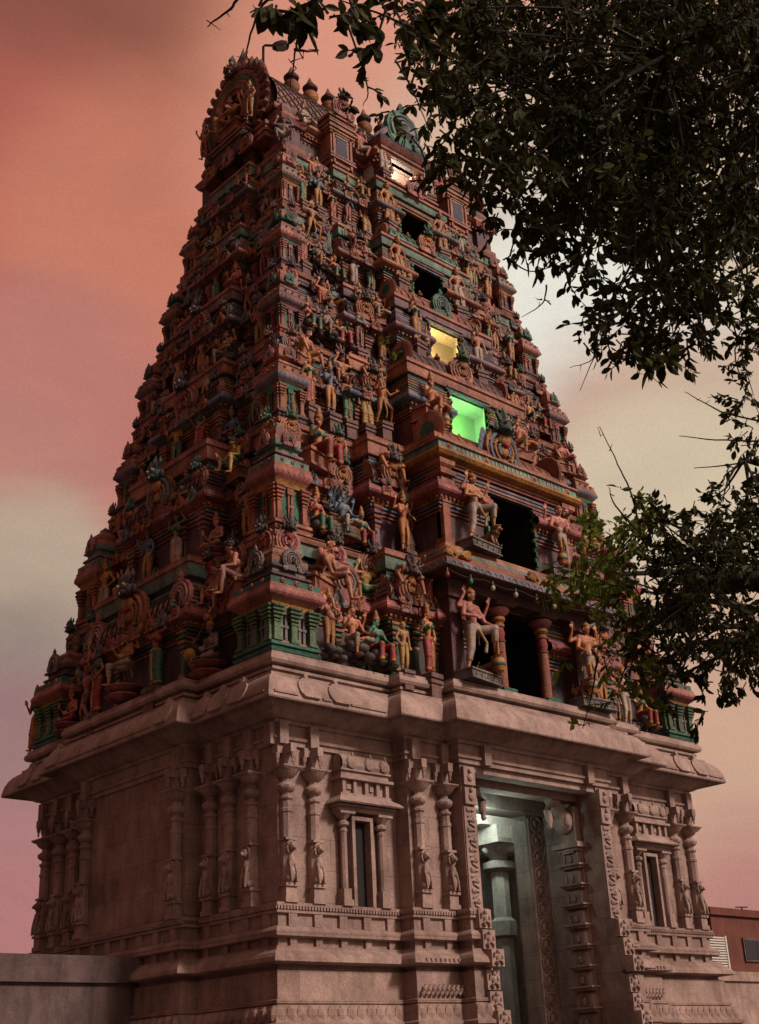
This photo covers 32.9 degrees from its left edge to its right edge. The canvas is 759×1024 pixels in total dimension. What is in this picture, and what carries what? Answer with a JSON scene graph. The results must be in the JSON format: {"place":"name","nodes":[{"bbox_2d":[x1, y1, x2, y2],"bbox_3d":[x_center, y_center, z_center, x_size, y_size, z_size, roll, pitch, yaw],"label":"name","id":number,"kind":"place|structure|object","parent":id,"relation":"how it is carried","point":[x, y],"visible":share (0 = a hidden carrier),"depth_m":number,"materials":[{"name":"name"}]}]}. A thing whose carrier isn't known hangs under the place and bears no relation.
{"place":"outdoors","nodes":[
{"label":"outdoors","id":0,"kind":"place"},
{"bbox_2d":[0,0,758,953],"label":"sky","id":1,"kind":"structure","parent":0,"point":[103,103],"materials":[{"name":"pink"}]},
{"bbox_2d":[571,677,590,697],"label":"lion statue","id":2,"kind":"object","parent":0,"point":[580,689],"visible":0.91,"depth_m":31.65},
{"label":"ground","id":3,"kind":"structure","parent":0,"visible":0},
{"bbox_2d":[0,953,143,1023],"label":"compound wall","id":4,"kind":"structure","parent":3,"relation":"on","point":[57,989],"depth_m":25.45,"materials":[{"name":"paint"}]},
{"bbox_2d":[1,48,744,1023],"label":"temple gateway","id":5,"kind":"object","parent":3,"relation":"on","point":[277,820],"visible":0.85,"depth_m":30.46,"materials":[{"name":"stone"}]},
{"bbox_2d":[25,684,39,751],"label":"statue","id":6,"kind":"object","parent":5,"relation":"on","point":[32,734],"visible":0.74,"depth_m":33.14,"materials":[{"name":"stone"}]},
{"bbox_2d":[53,684,77,737],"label":"statue","id":7,"kind":"object","parent":5,"relation":"on","point":[62,724],"visible":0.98,"depth_m":31.86,"materials":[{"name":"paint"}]},
{"bbox_2d":[76,666,92,721],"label":"statue","id":8,"kind":"object","parent":5,"relation":"on","point":[86,682],"visible":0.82,"depth_m":31.61,"materials":[{"name":"stone"}]},
{"bbox_2d":[83,648,104,736],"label":"statue","id":9,"kind":"object","parent":5,"relation":"on","point":[97,668],"visible":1,"depth_m":30.61,"materials":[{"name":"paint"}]},
{"bbox_2d":[92,558,115,602],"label":"statue","id":10,"kind":"object","parent":5,"relation":"on","point":[104,590],"visible":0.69,"depth_m":33.89,"materials":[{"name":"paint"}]},
{"bbox_2d":[102,629,142,704],"bbox_3d":[-5.960,3.316,30.097,0.887,2.369,0.888,-19,-29,32],"label":"statue","id":11,"kind":"object","parent":5,"relation":"on","point":[121,693],"visible":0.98,"depth_m":29.62,"materials":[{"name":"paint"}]},
{"bbox_2d":[137,530,154,578],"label":"statue","id":12,"kind":"object","parent":5,"relation":"on","point":[148,547],"visible":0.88,"depth_m":31.97,"materials":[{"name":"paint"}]},
{"bbox_2d":[140,614,167,712],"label":"statue","id":13,"kind":"object","parent":5,"relation":"on","point":[155,638],"visible":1,"depth_m":28.88,"materials":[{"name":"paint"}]},
{"bbox_2d":[149,379,169,414],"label":"statue","id":14,"kind":"object","parent":5,"relation":"on","point":[164,393],"visible":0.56,"depth_m":36.26,"materials":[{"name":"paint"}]},
{"bbox_2d":[165,429,183,459],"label":"statue","id":15,"kind":"object","parent":5,"relation":"on","point":[176,445],"visible":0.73,"depth_m":33.68,"materials":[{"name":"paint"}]},
{"bbox_2d":[168,511,187,562],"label":"statue","id":16,"kind":"object","parent":5,"relation":"on","point":[176,542],"visible":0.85,"depth_m":31.16,"materials":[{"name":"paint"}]},
{"bbox_2d":[189,402,206,444],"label":"statue","id":17,"kind":"object","parent":5,"relation":"on","point":[199,421],"visible":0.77,"depth_m":32.97,"materials":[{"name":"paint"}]},
{"bbox_2d":[193,342,210,373],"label":"statue","id":18,"kind":"object","parent":5,"relation":"on","point":[201,356],"visible":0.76,"depth_m":34.68,"materials":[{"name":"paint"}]},
{"bbox_2d":[195,121,209,159],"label":"statue","id":19,"kind":"object","parent":5,"relation":"on","point":[205,132],"visible":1,"depth_m":39.37,"materials":[{"name":"stone"}]},
{"bbox_2d":[183,608,228,679],"bbox_3d":[-3.764,2.969,28.280,0.887,1.520,1.016,15,-29,-34],"label":"statue","id":20,"kind":"object","parent":5,"relation":"on","point":[209,662],"visible":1,"depth_m":27.93,"materials":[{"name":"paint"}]},
{"bbox_2d":[196,566,223,608],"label":"statue","id":21,"kind":"object","parent":5,"relation":"on","point":[206,594],"visible":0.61,"depth_m":29.23,"materials":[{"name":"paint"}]},
{"bbox_2d":[197,511,225,556],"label":"statue","id":22,"kind":"object","parent":5,"relation":"on","point":[216,535],"visible":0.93,"depth_m":30.23,"materials":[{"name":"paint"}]},
{"bbox_2d":[211,328,237,362],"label":"statue","id":23,"kind":"object","parent":5,"relation":"on","point":[219,353],"visible":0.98,"depth_m":33.64,"materials":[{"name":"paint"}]},
{"bbox_2d":[208,540,246,608],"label":"statue","id":24,"kind":"object","parent":5,"relation":"on","point":[230,573],"visible":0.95,"depth_m":28.18,"materials":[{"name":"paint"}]},
{"bbox_2d":[210,92,244,143],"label":"statue","id":25,"kind":"object","parent":5,"relation":"on","point":[232,123],"visible":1,"depth_m":38.59,"materials":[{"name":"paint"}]},
{"bbox_2d":[217,405,238,444],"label":"statue","id":26,"kind":"object","parent":5,"relation":"on","point":[232,423],"visible":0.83,"depth_m":32.29,"materials":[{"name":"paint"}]},
{"bbox_2d":[214,437,252,488],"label":"statue","id":27,"kind":"object","parent":5,"relation":"on","point":[235,466],"visible":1,"depth_m":30.84,"materials":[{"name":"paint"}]},
{"bbox_2d":[223,260,244,289],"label":"statue","id":28,"kind":"object","parent":5,"relation":"on","point":[234,279],"visible":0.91,"depth_m":35.06,"materials":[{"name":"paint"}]},
{"bbox_2d":[235,478,251,542],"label":"statue","id":29,"kind":"object","parent":5,"relation":"on","point":[246,517],"visible":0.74,"depth_m":29.60,"materials":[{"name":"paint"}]},
{"bbox_2d":[240,80,255,119],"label":"statue","id":30,"kind":"object","parent":5,"relation":"on","point":[249,93],"visible":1,"depth_m":37.86,"materials":[{"name":"stone"}]},
{"bbox_2d":[244,377,259,432],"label":"statue","id":31,"kind":"object","parent":5,"relation":"on","point":[254,407],"visible":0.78,"depth_m":31.76,"materials":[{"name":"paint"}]},
{"bbox_2d":[248,301,262,349],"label":"statue","id":32,"kind":"object","parent":5,"relation":"on","point":[258,327],"visible":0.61,"depth_m":33.32,"materials":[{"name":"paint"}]},
{"bbox_2d":[254,238,266,280],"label":"statue","id":33,"kind":"object","parent":5,"relation":"on","point":[262,262],"visible":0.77,"depth_m":34.87,"materials":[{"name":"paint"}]},
{"bbox_2d":[262,40,288,62],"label":"flood lamp","id":34,"kind":"object","parent":5,"relation":"attached to","point":[280,46],"visible":0.83,"depth_m":43.46,"materials":[{"name":"grey metal"}]},
{"bbox_2d":[273,115,293,140],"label":"statue","id":35,"kind":"object","parent":5,"relation":"on","point":[282,131],"visible":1,"depth_m":36.90,"materials":[{"name":"stone"}]},
{"bbox_2d":[298,166,309,214],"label":"statue","id":36,"kind":"object","parent":5,"relation":"on","point":[303,202],"visible":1,"depth_m":35.99,"materials":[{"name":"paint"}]},
{"bbox_2d":[299,222,311,275],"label":"statue","id":37,"kind":"object","parent":5,"relation":"on","point":[306,265],"visible":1,"depth_m":34.55,"materials":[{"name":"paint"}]},
{"bbox_2d":[298,100,316,129],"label":"statue","id":38,"kind":"object","parent":5,"relation":"on","point":[303,113],"visible":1,"depth_m":37.73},
{"bbox_2d":[294,295,324,340],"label":"statue","id":39,"kind":"object","parent":5,"relation":"on","point":[310,320],"visible":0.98,"depth_m":33.06,"materials":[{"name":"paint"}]},
{"bbox_2d":[292,327,327,371],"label":"statue","id":40,"kind":"object","parent":5,"relation":"on","point":[305,343],"visible":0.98,"depth_m":32.10,"materials":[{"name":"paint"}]},
{"bbox_2d":[301,352,320,424],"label":"statue","id":41,"kind":"object","parent":5,"relation":"on","point":[310,406],"visible":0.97,"depth_m":31.75,"materials":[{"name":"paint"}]},
{"bbox_2d":[305,200,327,240],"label":"statue","id":42,"kind":"object","parent":5,"relation":"on","point":[311,219],"visible":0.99,"depth_m":35.59,"materials":[{"name":"stone"}]},
{"bbox_2d":[309,172,326,222],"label":"statue","id":43,"kind":"object","parent":5,"relation":"on","point":[317,208],"visible":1,"depth_m":36.42,"materials":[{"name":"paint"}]},
{"bbox_2d":[308,240,331,276],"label":"statue","id":44,"kind":"object","parent":5,"relation":"on","point":[320,263],"visible":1,"depth_m":34.91,"materials":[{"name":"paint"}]},
{"bbox_2d":[298,407,346,477],"bbox_3d":[-1.407,-1.775,30.901,1.125,1.704,0.996,-17,-28,29],"label":"statue","id":45,"kind":"object","parent":5,"relation":"on","point":[316,455],"visible":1,"depth_m":30.59,"materials":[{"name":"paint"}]},
{"bbox_2d":[309,486,335,540],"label":"statue","id":46,"kind":"object","parent":5,"relation":"on","point":[321,524],"visible":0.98,"depth_m":29.43,"materials":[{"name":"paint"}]},
{"bbox_2d":[314,276,333,307],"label":"statue","id":47,"kind":"object","parent":5,"relation":"on","point":[320,291],"visible":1,"depth_m":34.14,"materials":[{"name":"stone"}]},
{"bbox_2d":[311,293,341,349],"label":"statue","id":48,"kind":"object","parent":5,"relation":"on","point":[329,336],"visible":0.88,"depth_m":33.53,"materials":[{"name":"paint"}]},
{"bbox_2d":[318,361,341,432],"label":"statue","id":49,"kind":"object","parent":5,"relation":"on","point":[331,418],"visible":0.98,"depth_m":32.14,"materials":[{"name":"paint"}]},
{"bbox_2d":[305,535,359,601],"bbox_3d":[-1.198,1.195,28.505,1.155,1.514,1.045,-14,-26,23],"label":"statue","id":50,"kind":"object","parent":5,"relation":"on","point":[319,577],"visible":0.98,"depth_m":28.41,"materials":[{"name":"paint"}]},
{"bbox_2d":[318,587,347,663],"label":"statue","id":51,"kind":"object","parent":5,"relation":"on","point":[331,652],"visible":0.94,"depth_m":27.65,"materials":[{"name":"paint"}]},
{"bbox_2d":[327,191,339,225],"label":"statue","id":52,"kind":"object","parent":5,"relation":"on","point":[332,219],"visible":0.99,"depth_m":36.69,"materials":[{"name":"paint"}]},
{"bbox_2d":[324,253,347,284],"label":"statue","id":53,"kind":"object","parent":5,"relation":"on","point":[337,275],"visible":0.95,"depth_m":35.19,"materials":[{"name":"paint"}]},
{"bbox_2d":[329,284,345,314],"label":"statue","id":54,"kind":"object","parent":5,"relation":"on","point":[334,294],"visible":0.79,"depth_m":34.54,"materials":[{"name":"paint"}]},
{"bbox_2d":[323,318,355,353],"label":"statue","id":55,"kind":"object","parent":5,"relation":"on","point":[347,343],"visible":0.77,"depth_m":33.78,"materials":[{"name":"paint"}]},
{"bbox_2d":[324,485,362,546],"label":"statue","id":56,"kind":"object","parent":5,"relation":"on","point":[339,499],"visible":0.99,"depth_m":30.04,"materials":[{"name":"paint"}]},
{"bbox_2d":[333,351,354,384],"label":"statue","id":57,"kind":"object","parent":5,"relation":"on","point":[342,369],"visible":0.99,"depth_m":32.95,"materials":[{"name":"stone"}]},
{"bbox_2d":[342,193,355,229],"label":"statue","id":58,"kind":"object","parent":5,"relation":"on","point":[347,210],"visible":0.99,"depth_m":37.08,"materials":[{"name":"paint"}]},
{"bbox_2d":[341,372,358,440],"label":"statue","id":59,"kind":"object","parent":5,"relation":"on","point":[349,424],"visible":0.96,"depth_m":32.43,"materials":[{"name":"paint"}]},
{"bbox_2d":[347,252,361,289],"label":"statue","id":60,"kind":"object","parent":5,"relation":"on","point":[353,268],"visible":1,"depth_m":35.67,"materials":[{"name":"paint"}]},
{"bbox_2d":[336,602,375,665],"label":"statue","id":61,"kind":"object","parent":5,"relation":"on","point":[355,647],"visible":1,"depth_m":27.94,"materials":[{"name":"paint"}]},
{"bbox_2d":[350,310,369,357],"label":"statue","id":62,"kind":"object","parent":5,"relation":"on","point":[358,333],"visible":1,"depth_m":34.15,"materials":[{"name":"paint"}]},
{"bbox_2d":[344,506,377,552],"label":"statue","id":63,"kind":"object","parent":5,"relation":"on","point":[362,546],"visible":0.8,"depth_m":30.22,"materials":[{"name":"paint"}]},
{"bbox_2d":[354,126,370,156],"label":"statue","id":64,"kind":"object","parent":5,"relation":"on","point":[360,141],"visible":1,"depth_m":38.89,"materials":[{"name":"stone"}]},
{"bbox_2d":[359,208,373,236],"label":"statue","id":65,"kind":"object","parent":5,"relation":"on","point":[366,224],"visible":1,"depth_m":37.48,"materials":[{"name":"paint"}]},
{"bbox_2d":[354,557,379,599],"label":"statue","id":66,"kind":"object","parent":5,"relation":"on","point":[363,585],"visible":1,"depth_m":29.53,"materials":[{"name":"stone"}]},
{"bbox_2d":[358,391,376,435],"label":"statue","id":67,"kind":"object","parent":5,"relation":"on","point":[367,425],"visible":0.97,"depth_m":32.65,"materials":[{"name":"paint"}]},
{"bbox_2d":[364,265,379,297],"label":"statue","id":68,"kind":"object","parent":5,"relation":"on","point":[370,276],"visible":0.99,"depth_m":36.08,"materials":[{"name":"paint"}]},
{"bbox_2d":[354,610,398,673],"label":"statue","id":69,"kind":"object","parent":5,"relation":"on","point":[383,661],"visible":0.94,"depth_m":28.27,"materials":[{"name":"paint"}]},
{"bbox_2d":[371,293,390,325],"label":"statue","id":70,"kind":"object","parent":5,"relation":"on","point":[379,315],"visible":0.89,"depth_m":35.07,"materials":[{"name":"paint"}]},
{"bbox_2d":[375,320,391,366],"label":"statue","id":71,"kind":"object","parent":5,"relation":"on","point":[382,351],"visible":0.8,"depth_m":34.58,"materials":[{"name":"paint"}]},
{"bbox_2d":[375,143,393,178],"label":"statue","id":72,"kind":"object","parent":5,"relation":"on","point":[384,170],"visible":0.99,"depth_m":38.89,"materials":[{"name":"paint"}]},
{"bbox_2d":[374,376,399,441],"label":"statue","id":73,"kind":"object","parent":5,"relation":"on","point":[385,429],"visible":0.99,"depth_m":32.83,"materials":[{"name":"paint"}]},
{"bbox_2d":[380,181,400,230],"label":"statue","id":74,"kind":"object","parent":5,"relation":"on","point":[391,220],"visible":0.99,"depth_m":37.79,"materials":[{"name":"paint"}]},
{"bbox_2d":[376,444,409,482],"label":"statue","id":75,"kind":"object","parent":5,"relation":"on","point":[382,460],"visible":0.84,"depth_m":31.26,"materials":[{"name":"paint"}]},
{"bbox_2d":[389,234,412,290],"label":"statue","id":76,"kind":"object","parent":5,"relation":"on","point":[401,279],"visible":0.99,"depth_m":36.53,"materials":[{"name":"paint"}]},
{"bbox_2d":[392,490,416,556],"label":"statue","id":77,"kind":"object","parent":5,"relation":"on","point":[403,521],"visible":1,"depth_m":30.82,"materials":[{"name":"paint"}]},
{"bbox_2d":[395,621,415,690],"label":"statue","id":78,"kind":"object","parent":5,"relation":"on","point":[404,646],"visible":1,"depth_m":28.43,"materials":[{"name":"paint"}]},
{"bbox_2d":[392,554,427,600],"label":"statue","id":79,"kind":"object","parent":5,"relation":"on","point":[400,569],"visible":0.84,"depth_m":29.39,"materials":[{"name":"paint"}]},
{"bbox_2d":[396,125,426,174],"bbox_3d":[1.013,-10.671,37.916,1.073,1.402,0.408,11,-28,-29],"label":"flood lamp","id":80,"kind":"object","parent":5,"relation":"attached to","point":[406,130],"visible":0.76,"depth_m":37.96,"materials":[{"name":"grey metal"}]},
{"bbox_2d":[408,294,430,356],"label":"statue","id":81,"kind":"object","parent":5,"relation":"on","point":[419,346],"visible":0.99,"depth_m":35.19,"materials":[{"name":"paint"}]},
{"bbox_2d":[421,555,433,605],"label":"statue","id":82,"kind":"object","parent":5,"relation":"on","point":[428,587],"visible":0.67,"depth_m":29.95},
{"bbox_2d":[418,603,443,698],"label":"statue","id":83,"kind":"object","parent":5,"relation":"on","point":[434,679],"visible":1,"depth_m":28.82,"materials":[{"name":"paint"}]},
{"bbox_2d":[410,371,452,427],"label":"statue","id":84,"kind":"object","parent":5,"relation":"on","point":[431,403],"visible":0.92,"depth_m":33.03,"materials":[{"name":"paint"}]},
{"bbox_2d":[433,210,450,257],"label":"statue","id":85,"kind":"object","parent":5,"relation":"on","point":[443,249],"visible":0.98,"depth_m":39.10,"materials":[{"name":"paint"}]},
{"bbox_2d":[448,266,468,319],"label":"statue","id":86,"kind":"object","parent":5,"relation":"on","point":[460,308],"visible":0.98,"depth_m":38.01,"materials":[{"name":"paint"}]},
{"bbox_2d":[455,470,502,558],"bbox_3d":[2.421,-0.015,31.228,0.724,2.169,1.143,-22,-30,37],"label":"statue","id":87,"kind":"object","parent":5,"relation":"on","point":[475,508],"visible":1,"depth_m":31.15,"materials":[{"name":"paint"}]},
{"bbox_2d":[477,526,502,546],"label":"lion statue","id":88,"kind":"object","parent":87,"relation":"on","point":[492,535],"visible":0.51,"depth_m":31.18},
{"bbox_2d":[453,585,505,687],"bbox_3d":[2.304,2.801,29.613,0.810,2.346,1.210,-20,-29,33],"label":"statue","id":89,"kind":"object","parent":5,"relation":"on","point":[472,614],"visible":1,"depth_m":29.52,"materials":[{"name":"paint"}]},
{"bbox_2d":[471,326,489,384],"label":"statue","id":90,"kind":"object","parent":5,"relation":"on","point":[481,374],"visible":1,"depth_m":36.77,"materials":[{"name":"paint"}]},
{"bbox_2d":[482,266,492,298],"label":"statue","id":91,"kind":"object","parent":5,"relation":"on","point":[487,283],"visible":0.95,"depth_m":40.81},
{"bbox_2d":[505,327,515,362],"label":"statue","id":92,"kind":"object","parent":5,"relation":"on","point":[510,345],"visible":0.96,"depth_m":39.90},
{"bbox_2d":[508,415,538,463],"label":"statue","id":93,"kind":"object","parent":5,"relation":"on","point":[524,443],"visible":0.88,"depth_m":35.17,"materials":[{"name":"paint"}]},
{"bbox_2d":[523,395,542,430],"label":"statue","id":94,"kind":"object","parent":5,"relation":"on","point":[532,420],"visible":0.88,"depth_m":38.60,"materials":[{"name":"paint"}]},
{"bbox_2d":[535,403,553,438],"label":"statue","id":95,"kind":"object","parent":5,"relation":"on","point":[543,426],"visible":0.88,"depth_m":38.85,"materials":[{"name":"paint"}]},
{"bbox_2d":[540,503,588,583],"bbox_3d":[4.755,0.741,33.185,1.208,2.169,0.730,14,-29,-32],"label":"statue","id":96,"kind":"object","parent":5,"relation":"on","point":[558,523],"visible":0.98,"depth_m":33.10,"materials":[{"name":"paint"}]},
{"bbox_2d":[554,439,580,477],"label":"statue","id":97,"kind":"object","parent":5,"relation":"on","point":[560,451],"visible":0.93,"depth_m":38.34,"materials":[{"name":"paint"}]},
{"bbox_2d":[568,621,618,713],"bbox_3d":[5.319,3.790,32.167,1.250,2.346,0.788,15,-30,-35],"label":"statue","id":98,"kind":"object","parent":5,"relation":"on","point":[585,642],"visible":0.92,"depth_m":31.92,"materials":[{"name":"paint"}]},
{"bbox_2d":[594,652,617,729],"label":"statue","id":99,"kind":"object","parent":5,"relation":"on","point":[603,692],"visible":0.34,"depth_m":32.87,"materials":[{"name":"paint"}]},
{"bbox_2d":[609,677,622,720],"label":"statue","id":100,"kind":"object","parent":5,"relation":"on","point":[618,713],"visible":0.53,"depth_m":33.71,"materials":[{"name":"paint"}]},
{"bbox_2d":[617,664,640,739],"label":"statue","id":101,"kind":"object","parent":5,"relation":"on","point":[625,699],"visible":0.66,"depth_m":34.00,"materials":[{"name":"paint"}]},
{"bbox_2d":[628,682,662,731],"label":"statue","id":102,"kind":"object","parent":5,"relation":"on","point":[649,718],"visible":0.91,"depth_m":34.23,"materials":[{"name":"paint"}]},
{"bbox_2d":[206,0,758,532],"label":"broadleaf tree","id":103,"kind":"object","parent":3,"relation":"on","point":[668,142],"visible":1,"depth_m":5.56,"materials":[{"name":"green plant"}]},
{"bbox_2d":[533,262,758,744],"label":"broadleaf tree","id":104,"kind":"object","parent":3,"relation":"on","point":[724,574],"visible":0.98,"depth_m":8.96,"materials":[{"name":"green plant"}]},
{"bbox_2d":[709,936,730,967],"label":"louvre screen","id":105,"kind":"object","parent":3,"relation":"on","point":[725,952],"visible":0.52,"depth_m":58.08,"materials":[{"name":"white paint"}]},
{"bbox_2d":[707,906,758,971],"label":"neighbouring building","id":106,"kind":"structure","parent":3,"relation":"on","point":[738,929],"depth_m":62.83,"materials":[{"name":"paint"}]},
{"bbox_2d":[741,938,758,961],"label":"window","id":107,"kind":"structure","parent":106,"relation":"in","point":[750,945],"depth_m":63.13,"materials":[{"name":"paint"}]},
{"bbox_2d":[718,971,758,1023],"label":"wall","id":108,"kind":"structure","parent":3,"relation":"on","point":[742,991],"depth_m":39.09,"materials":[{"name":"concrete"}]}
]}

